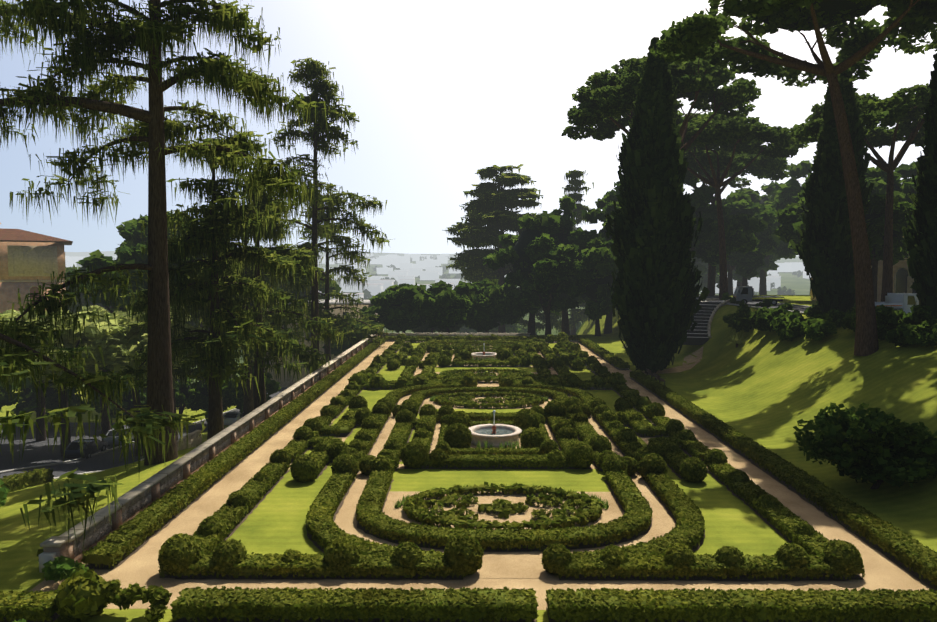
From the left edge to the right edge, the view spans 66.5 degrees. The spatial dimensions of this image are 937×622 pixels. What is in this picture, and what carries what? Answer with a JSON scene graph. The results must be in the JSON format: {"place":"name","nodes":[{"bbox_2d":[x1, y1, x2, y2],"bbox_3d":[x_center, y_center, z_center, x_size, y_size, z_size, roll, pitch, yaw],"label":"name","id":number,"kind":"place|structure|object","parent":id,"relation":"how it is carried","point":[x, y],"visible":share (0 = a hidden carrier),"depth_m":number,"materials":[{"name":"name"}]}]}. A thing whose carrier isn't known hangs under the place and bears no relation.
{"place":"outdoors","nodes":[
{"label":"outdoors","id":0,"kind":"place"},
{"bbox_2d":[65,251,457,259],"bbox_3d":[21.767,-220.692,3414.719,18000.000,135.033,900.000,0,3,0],"label":"hills","id":1,"kind":"structure","parent":0,"point":[105,253],"depth_m":3154.70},
{"bbox_2d":[0,294,809,479],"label":"roads","id":2,"kind":"structure","parent":0,"point":[39,454],"depth_m":64.68,"materials":[{"name":"grey asphalt"}]},
{"bbox_2d":[64,439,107,458],"bbox_3d":[-33.624,11.993,62.906,1.871,1.412,4.327,0,3,0],"label":"dark car","id":3,"kind":"object","parent":2,"relation":"on","point":[72,449],"visible":1,"depth_m":61.54,"materials":[{"name":"grey metal"}]},
{"bbox_2d":[103,427,132,445],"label":"silver car","id":4,"kind":"object","parent":2,"relation":"on","point":[109,437],"visible":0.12,"depth_m":66.93,"materials":[{"name":"grey metal"}]},
{"bbox_2d":[223,411,242,424],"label":"white car","id":5,"kind":"object","parent":2,"relation":"on","point":[230,417],"visible":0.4,"depth_m":78.27,"materials":[{"name":"white paint"}]},
{"bbox_2d":[229,363,280,412],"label":"tree","id":6,"kind":"object","parent":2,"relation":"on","point":[272,387],"visible":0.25,"depth_m":78.61,"materials":[{"name":"green plant"}]},
{"bbox_2d":[733,286,783,304],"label":"pickup truck","id":7,"kind":"object","parent":2,"relation":"on","point":[745,293],"visible":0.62,"depth_m":81.11,"materials":[{"name":"grey metal"}]},
{"bbox_2d":[875,293,920,313],"bbox_3d":[34.839,-0.368,58.250,5.170,2.141,2.200,0,3,-8],"label":"white truck","id":8,"kind":"object","parent":2,"relation":"on","point":[903,301],"visible":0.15,"depth_m":57.38,"materials":[{"name":"white paint"}]},
{"bbox_2d":[0,256,936,621],"bbox_3d":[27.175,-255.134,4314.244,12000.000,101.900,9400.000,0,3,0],"label":"ground","id":9,"kind":"structure","parent":0,"point":[766,390],"depth_m":43.60,"materials":[{"name":"green plant"}]},
{"bbox_2d":[0,382,22,412],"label":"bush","id":10,"kind":"object","parent":9,"relation":"on","point":[4,400],"visible":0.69,"depth_m":77.55,"materials":[{"name":"green plant"}]},
{"bbox_2d":[0,311,25,384],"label":"clipped tree","id":11,"kind":"object","parent":9,"relation":"on","point":[4,314],"visible":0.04,"depth_m":62.05,"materials":[{"name":"green plant"}]},
{"bbox_2d":[0,468,53,492],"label":"road hedge","id":12,"kind":"object","parent":9,"relation":"on","point":[22,479],"depth_m":42.07,"materials":[{"name":"green plant"}]},
{"bbox_2d":[11,377,46,414],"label":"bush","id":13,"kind":"object","parent":9,"relation":"on","point":[25,403],"visible":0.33,"depth_m":78.98,"materials":[{"name":"green plant"}]},
{"bbox_2d":[0,223,72,312],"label":"villa","id":14,"kind":"object","parent":9,"relation":"on","point":[28,259],"visible":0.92,"depth_m":121.39,"materials":[{"name":"paint"}]},
{"bbox_2d":[6,303,68,440],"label":"clipped tree","id":15,"kind":"object","parent":9,"relation":"on","point":[41,423],"visible":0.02,"depth_m":69.45,"materials":[{"name":"green plant"}]},
{"bbox_2d":[0,479,88,621],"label":"bush","id":16,"kind":"object","parent":9,"relation":"on","point":[60,568],"visible":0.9,"depth_m":21.35,"materials":[{"name":"green plant"}]},
{"bbox_2d":[0,310,110,455],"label":"clipped tree","id":17,"kind":"object","parent":9,"relation":"on","point":[88,369],"visible":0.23,"depth_m":62.01,"materials":[{"name":"green plant"}]},
{"bbox_2d":[25,379,87,416],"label":"tree","id":18,"kind":"object","parent":9,"relation":"on","point":[52,400],"visible":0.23,"depth_m":76.74,"materials":[{"name":"green plant"}]},
{"bbox_2d":[66,264,112,314],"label":"tree","id":19,"kind":"object","parent":9,"relation":"on","point":[69,270],"visible":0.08,"depth_m":134.64,"materials":[{"name":"green plant"}]},
{"bbox_2d":[78,305,123,440],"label":"clipped tree","id":20,"kind":"object","parent":9,"relation":"on","point":[105,425],"depth_m":69.39,"materials":[{"name":"green plant"}]},
{"bbox_2d":[83,387,119,423],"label":"tree","id":21,"kind":"object","parent":9,"relation":"on","point":[96,406],"visible":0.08,"depth_m":77.78,"materials":[{"name":"green plant"}]},
{"bbox_2d":[0,317,207,556],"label":"cedar","id":22,"kind":"object","parent":9,"relation":"on","point":[151,421],"visible":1,"depth_m":26.90,"materials":[{"name":"green plant"}]},
{"bbox_2d":[37,549,171,621],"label":"shrubs","id":23,"kind":"object","parent":9,"relation":"on","point":[157,597],"visible":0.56,"depth_m":19.84,"materials":[{"name":"green plant"}]},
{"bbox_2d":[96,380,146,426],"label":"tree","id":24,"kind":"object","parent":9,"relation":"on","point":[127,402],"visible":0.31,"depth_m":75.20,"materials":[{"name":"green plant"}]},
{"bbox_2d":[77,310,185,455],"bbox_3d":[-28.828,6.436,62.347,8.208,13.124,8.126,0,3,0],"label":"tree","id":25,"kind":"object","parent":9,"relation":"on","point":[122,339],"visible":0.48,"depth_m":60.34,"materials":[{"name":"green plant"}]},
{"bbox_2d":[76,245,191,314],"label":"tree","id":26,"kind":"object","parent":9,"relation":"on","point":[128,255],"visible":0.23,"depth_m":82.72,"materials":[{"name":"green plant"}]},
{"bbox_2d":[114,213,170,261],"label":"tree","id":27,"kind":"object","parent":9,"relation":"on","point":[127,231],"visible":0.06,"depth_m":99.80,"materials":[{"name":"green plant"}]},
{"bbox_2d":[114,214,200,276],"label":"tree","id":28,"kind":"object","parent":9,"relation":"on","point":[129,243],"visible":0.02,"depth_m":96.64,"materials":[{"name":"green plant"}]},
{"bbox_2d":[0,0,327,465],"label":"cedar","id":29,"kind":"object","parent":9,"relation":"on","point":[152,35],"visible":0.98,"depth_m":37.45,"materials":[{"name":"green plant"}]},
{"bbox_2d":[175,377,199,420],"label":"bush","id":30,"kind":"object","parent":9,"relation":"on","point":[183,394],"visible":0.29,"depth_m":78.56,"materials":[{"name":"green plant"}]},
{"bbox_2d":[170,303,205,438],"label":"clipped tree","id":31,"kind":"object","parent":9,"relation":"on","point":[190,326],"visible":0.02,"depth_m":69.51,"materials":[{"name":"green plant"}]},
{"bbox_2d":[185,230,207,381],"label":"tree","id":32,"kind":"object","parent":9,"relation":"on","point":[201,325],"depth_m":101.07,"materials":[{"name":"green plant"}]},
{"bbox_2d":[113,133,306,439],"bbox_3d":[-17.825,-1.205,48.246,12.802,21.246,14.097,0,3,0],"label":"cedar","id":33,"kind":"object","parent":9,"relation":"on","point":[210,227],"visible":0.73,"depth_m":47.23,"materials":[{"name":"green plant"}]},
{"bbox_2d":[184,367,236,422],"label":"tree","id":34,"kind":"object","parent":9,"relation":"on","point":[199,401],"visible":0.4,"depth_m":77.52,"materials":[{"name":"green plant"}]},
{"bbox_2d":[190,235,318,416],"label":"cedar","id":35,"kind":"object","parent":9,"relation":"on","point":[248,405],"visible":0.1,"depth_m":72.18,"materials":[{"name":"green plant"}]},
{"bbox_2d":[172,172,350,409],"bbox_3d":[-18.182,-0.893,60.827,13.425,22.276,13.883,1,4,22],"label":"cedar","id":36,"kind":"object","parent":9,"relation":"on","point":[316,362],"visible":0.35,"depth_m":60.57,"materials":[{"name":"green plant"}]},
{"bbox_2d":[240,271,296,360],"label":"tree","id":37,"kind":"object","parent":9,"relation":"on","point":[274,286],"depth_m":120.88,"materials":[{"name":"green plant"}]},
{"bbox_2d":[39,313,530,579],"bbox_3d":[-2.500,5.966,59.550,21.320,7.021,75.180,0,3,0],"label":"balustrade","id":38,"kind":"object","parent":9,"relation":"on","point":[135,501],"visible":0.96,"depth_m":31.27,"materials":[{"name":"stone"}]},
{"bbox_2d":[278,265,341,299],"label":"tree","id":39,"kind":"object","parent":9,"relation":"on","point":[332,286],"visible":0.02,"depth_m":134.12,"materials":[{"name":"green plant"}]},
{"bbox_2d":[241,57,390,372],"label":"cedar","id":40,"kind":"object","parent":9,"relation":"on","point":[310,75],"visible":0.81,"depth_m":76.91,"materials":[{"name":"green plant"}]},
{"bbox_2d":[263,300,382,386],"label":"tree","id":41,"kind":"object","parent":9,"relation":"on","point":[286,382],"depth_m":114.73,"materials":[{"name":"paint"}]},
{"bbox_2d":[281,193,392,361],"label":"cedar","id":42,"kind":"object","parent":9,"relation":"on","point":[351,322],"visible":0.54,"depth_m":90.79,"materials":[{"name":"green plant"}]},
{"bbox_2d":[322,317,385,355],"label":"tree","id":43,"kind":"object","parent":9,"relation":"on","point":[335,351],"visible":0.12,"depth_m":105.72,"materials":[{"name":"green plant"}]},
{"bbox_2d":[140,344,627,460],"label":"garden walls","id":44,"kind":"structure","parent":9,"relation":"on","point":[194,440],"depth_m":62.62,"materials":[{"name":"grey"}]},
{"bbox_2d":[359,282,429,332],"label":"tree","id":45,"kind":"object","parent":9,"relation":"on","point":[392,307],"visible":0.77,"depth_m":108.55,"materials":[{"name":"green plant"}]},
{"bbox_2d":[408,321,464,332],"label":"tree","id":46,"kind":"object","parent":9,"relation":"on","point":[422,329],"visible":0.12,"depth_m":120.06,"materials":[{"name":"green plant"}]},
{"bbox_2d":[65,253,810,299],"bbox_3d":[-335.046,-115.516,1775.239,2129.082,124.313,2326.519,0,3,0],"label":"distant city","id":47,"kind":"object","parent":9,"relation":"on","point":[408,272],"visible":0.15,"depth_m":1510.88,"materials":[{"name":"grey"}]},
{"bbox_2d":[76,256,802,334],"bbox_3d":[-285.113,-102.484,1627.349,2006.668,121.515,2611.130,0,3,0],"label":"distant trees","id":48,"kind":"object","parent":9,"relation":"on","point":[780,291],"visible":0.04,"depth_m":1358.48,"materials":[{"name":"green plant"}]},
{"bbox_2d":[407,280,475,332],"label":"tree","id":49,"kind":"object","parent":9,"relation":"on","point":[443,305],"visible":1,"depth_m":106.20,"materials":[{"name":"green plant"}]},
{"bbox_2d":[456,325,483,332],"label":"tree","id":50,"kind":"object","parent":9,"relation":"on","point":[463,329],"visible":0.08,"depth_m":189.74,"materials":[{"name":"green plant"}]},
{"bbox_2d":[28,341,934,609],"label":"garden floor","id":51,"kind":"structure","parent":9,"relation":"on","point":[274,522],"depth_m":28.06,"materials":[{"name":"beige gravel"}]},
{"bbox_2d":[55,332,862,621],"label":"topiary balls","id":52,"kind":"object","parent":51,"relation":"on","point":[63,600],"visible":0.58,"depth_m":34.22,"materials":[{"name":"green plant"}]},
{"bbox_2d":[64,333,856,619],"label":"clipped shrubs","id":53,"kind":"object","parent":51,"relation":"on","point":[88,593],"visible":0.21,"depth_m":38.92,"materials":[{"name":"green plant"}]},
{"bbox_2d":[0,335,936,621],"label":"hedges","id":54,"kind":"object","parent":51,"relation":"on","point":[582,501],"visible":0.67,"depth_m":25.65,"materials":[{"name":"green plant"}]},
{"bbox_2d":[3,341,936,621],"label":"hedge soil beds","id":55,"kind":"object","parent":51,"relation":"on","point":[581,577],"visible":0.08,"depth_m":25.08,"materials":[{"name":"brown soil"}]},
{"bbox_2d":[472,343,495,359],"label":"fountain","id":56,"kind":"object","parent":51,"relation":"on","point":[484,355],"visible":0.65,"depth_m":75.44,"materials":[{"name":"stone"}]},
{"bbox_2d":[468,410,521,446],"bbox_3d":[1.444,6.457,40.312,3.140,1.780,3.140,0,3,0],"label":"fountain","id":57,"kind":"object","parent":51,"relation":"on","point":[497,433],"visible":0.92,"depth_m":39.87,"materials":[{"name":"stone"}]},
{"bbox_2d":[394,342,609,509],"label":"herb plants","id":58,"kind":"object","parent":51,"relation":"on","point":[398,504],"visible":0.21,"depth_m":38.16,"materials":[{"name":"green plant"}]},
{"bbox_2d":[453,278,524,332],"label":"tree","id":59,"kind":"object","parent":9,"relation":"on","point":[486,296],"visible":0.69,"depth_m":111.85,"materials":[{"name":"green plant"}]},
{"bbox_2d":[467,317,521,332],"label":"tree","id":60,"kind":"object","parent":9,"relation":"on","point":[512,328],"visible":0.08,"depth_m":169.98,"materials":[{"name":"green plant"}]},
{"bbox_2d":[442,164,561,333],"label":"cedar","id":61,"kind":"object","parent":9,"relation":"on","point":[489,204],"visible":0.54,"depth_m":136.08,"materials":[{"name":"green plant"}]},
{"bbox_2d":[517,325,537,334],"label":"tree","id":62,"kind":"object","parent":9,"relation":"on","point":[525,330],"depth_m":196.02,"materials":[{"name":"green plant"}]},
{"bbox_2d":[483,211,575,334],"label":"tree","id":63,"kind":"object","parent":9,"relation":"on","point":[517,254],"visible":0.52,"depth_m":109.61,"materials":[{"name":"green plant"}]},
{"bbox_2d":[519,233,579,335],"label":"tree","id":64,"kind":"object","parent":9,"relation":"on","point":[544,285],"visible":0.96,"depth_m":104.49,"materials":[{"name":"green plant"}]},
{"bbox_2d":[549,195,586,334],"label":"tree","id":65,"kind":"object","parent":9,"relation":"on","point":[566,234],"visible":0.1,"depth_m":114.24,"materials":[{"name":"green plant"}]},
{"bbox_2d":[553,170,593,334],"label":"cedar","id":66,"kind":"object","parent":9,"relation":"on","point":[579,315],"visible":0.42,"depth_m":151.31,"materials":[{"name":"green plant"}]},
{"bbox_2d":[565,235,619,335],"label":"tree","id":67,"kind":"object","parent":9,"relation":"on","point":[595,266],"visible":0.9,"depth_m":101.81,"materials":[{"name":"green plant"}]},
{"bbox_2d":[572,201,620,333],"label":"tree","id":68,"kind":"object","parent":9,"relation":"on","point":[593,216],"visible":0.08,"depth_m":110.39,"materials":[{"name":"green plant"}]},
{"bbox_2d":[595,181,623,219],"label":"tree","id":69,"kind":"object","parent":9,"relation":"on","point":[608,197],"visible":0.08,"depth_m":118.11,"materials":[{"name":"green plant"}]},
{"bbox_2d":[646,368,656,380],"bbox_3d":[16.028,5.566,62.511,0.550,0.905,1.700,0,3,0],"label":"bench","id":70,"kind":"object","parent":9,"relation":"on","point":[649,372],"visible":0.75,"depth_m":62.27,"materials":[{"name":"wood"}]},
{"bbox_2d":[605,37,709,372],"bbox_3d":[16.800,-9.413,65.552,8.709,30.921,8.837,3,5,42],"label":"cypress","id":71,"kind":"object","parent":9,"relation":"on","point":[654,300],"visible":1,"depth_m":63.77,"materials":[{"name":"green plant"}]},
{"bbox_2d":[619,270,696,368],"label":"cypress","id":72,"kind":"object","parent":9,"relation":"on","point":[684,333],"depth_m":68.15,"materials":[{"name":"green plant"}]},
{"bbox_2d":[561,52,761,151],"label":"pine","id":73,"kind":"object","parent":9,"relation":"on","point":[606,99],"visible":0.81,"depth_m":76.91,"materials":[{"name":"green plant"}]},
{"bbox_2d":[691,257,706,275],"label":"tree","id":74,"kind":"object","parent":9,"relation":"on","point":[703,268],"visible":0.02,"depth_m":158.52,"materials":[{"name":"green plant"}]},
{"bbox_2d":[683,171,717,271],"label":"tree","id":75,"kind":"object","parent":9,"relation":"on","point":[701,196],"visible":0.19,"depth_m":103.56,"materials":[{"name":"green plant"}]},
{"bbox_2d":[683,298,729,344],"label":"garden stairs","id":76,"kind":"structure","parent":9,"relation":"on","point":[700,334],"depth_m":78.97,"materials":[{"name":"stone"}]},
{"bbox_2d":[697,261,718,287],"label":"tree","id":77,"kind":"object","parent":9,"relation":"on","point":[704,280],"visible":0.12,"depth_m":184.29,"materials":[{"name":"green plant"}]},
{"bbox_2d":[690,204,767,295],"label":"tree","id":78,"kind":"object","parent":9,"relation":"on","point":[741,229],"visible":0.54,"depth_m":107.10,"materials":[{"name":"green plant"}]},
{"bbox_2d":[708,191,751,294],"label":"tree","id":79,"kind":"object","parent":9,"relation":"on","point":[742,198],"visible":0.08,"depth_m":129.87,"materials":[{"name":"green plant"}]},
{"bbox_2d":[726,312,745,347],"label":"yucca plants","id":80,"kind":"object","parent":9,"relation":"on","point":[736,340],"visible":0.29,"depth_m":66.41,"materials":[{"name":"green plant"}]},
{"bbox_2d":[686,145,789,295],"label":"pine","id":81,"kind":"object","parent":9,"relation":"on","point":[762,167],"visible":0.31,"depth_m":107.66,"materials":[{"name":"green plant"}]},
{"bbox_2d":[677,111,809,299],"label":"pine","id":82,"kind":"object","parent":9,"relation":"on","point":[726,136],"visible":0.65,"depth_m":89.85,"materials":[{"name":"green plant"}]},
{"bbox_2d":[716,199,781,285],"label":"tree","id":83,"kind":"object","parent":9,"relation":"on","point":[748,264],"visible":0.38,"depth_m":123.30,"materials":[{"name":"green plant"}]},
{"bbox_2d":[734,266,766,285],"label":"tree","id":84,"kind":"object","parent":9,"relation":"on","point":[738,278],"depth_m":157.99,"materials":[{"name":"green plant"}]},
{"bbox_2d":[735,181,798,294],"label":"tree","id":85,"kind":"object","parent":9,"relation":"on","point":[765,199],"visible":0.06,"depth_m":149.20,"materials":[{"name":"green plant"}]},
{"bbox_2d":[765,160,811,294],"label":"tree","id":86,"kind":"object","parent":9,"relation":"on","point":[788,191],"visible":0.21,"depth_m":129.39,"materials":[{"name":"green plant"}]},
{"bbox_2d":[774,197,808,252],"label":"tree","id":87,"kind":"object","parent":9,"relation":"on","point":[790,219],"visible":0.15,"depth_m":94.32,"materials":[{"name":"green plant"}]},
{"bbox_2d":[649,0,936,355],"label":"pine","id":88,"kind":"object","parent":9,"relation":"on","point":[693,37],"visible":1,"depth_m":51.62,"materials":[{"name":"green plant"}]},
{"bbox_2d":[785,173,810,207],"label":"tree","id":89,"kind":"object","parent":9,"relation":"on","point":[802,189],"visible":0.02,"depth_m":98.21,"materials":[{"name":"green plant"}]},
{"bbox_2d":[721,292,936,346],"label":"border shrub","id":90,"kind":"object","parent":9,"relation":"on","point":[917,324],"visible":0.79,"depth_m":54.17,"materials":[{"name":"green plant"}]},
{"bbox_2d":[790,56,873,312],"bbox_3d":[31.970,-10.668,62.174,6.587,22.829,6.308,0,3,0],"label":"cypress","id":91,"kind":"object","parent":9,"relation":"on","point":[824,248],"visible":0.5,"depth_m":61.07,"materials":[{"name":"green plant"}]},
{"bbox_2d":[789,83,931,301],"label":"pine","id":92,"kind":"object","parent":9,"relation":"on","point":[902,111],"visible":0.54,"depth_m":67.27,"materials":[{"name":"green plant"}]},
{"bbox_2d":[810,236,915,301],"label":"building","id":93,"kind":"structure","parent":9,"relation":"on","point":[903,281],"depth_m":79.47,"materials":[{"name":"paint"}]},
{"bbox_2d":[793,402,936,488],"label":"bush","id":94,"kind":"object","parent":9,"relation":"on","point":[881,447],"visible":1,"depth_m":29.75,"materials":[{"name":"green plant"}]},
{"bbox_2d":[865,193,915,301],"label":"tree","id":95,"kind":"object","parent":9,"relation":"on","point":[875,215],"visible":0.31,"depth_m":71.22,"materials":[{"name":"green plant"}]},
{"bbox_2d":[865,166,917,203],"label":"tree","id":96,"kind":"object","parent":9,"relation":"on","point":[877,176],"visible":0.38,"depth_m":88.17,"materials":[{"name":"green plant"}]},
{"bbox_2d":[894,161,917,184],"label":"tree","id":97,"kind":"object","parent":9,"relation":"on","point":[906,171],"visible":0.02,"depth_m":97.84,"materials":[{"name":"green plant"}]},
{"bbox_2d":[896,47,936,327],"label":"cypress","id":98,"kind":"object","parent":9,"relation":"on","point":[920,240],"visible":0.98,"depth_m":48.18,"materials":[{"name":"green plant"}]},
{"bbox_2d":[0,0,936,255],"label":"sky","id":99,"kind":"structure","parent":0,"point":[441,92],"materials":[{"name":"white"}]},
{"bbox_2d":[732,270,737,281],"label":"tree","id":100,"kind":"object","parent":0,"point":[733,273],"depth_m":174.43,"materials":[{"name":"green plant"}]}
]}

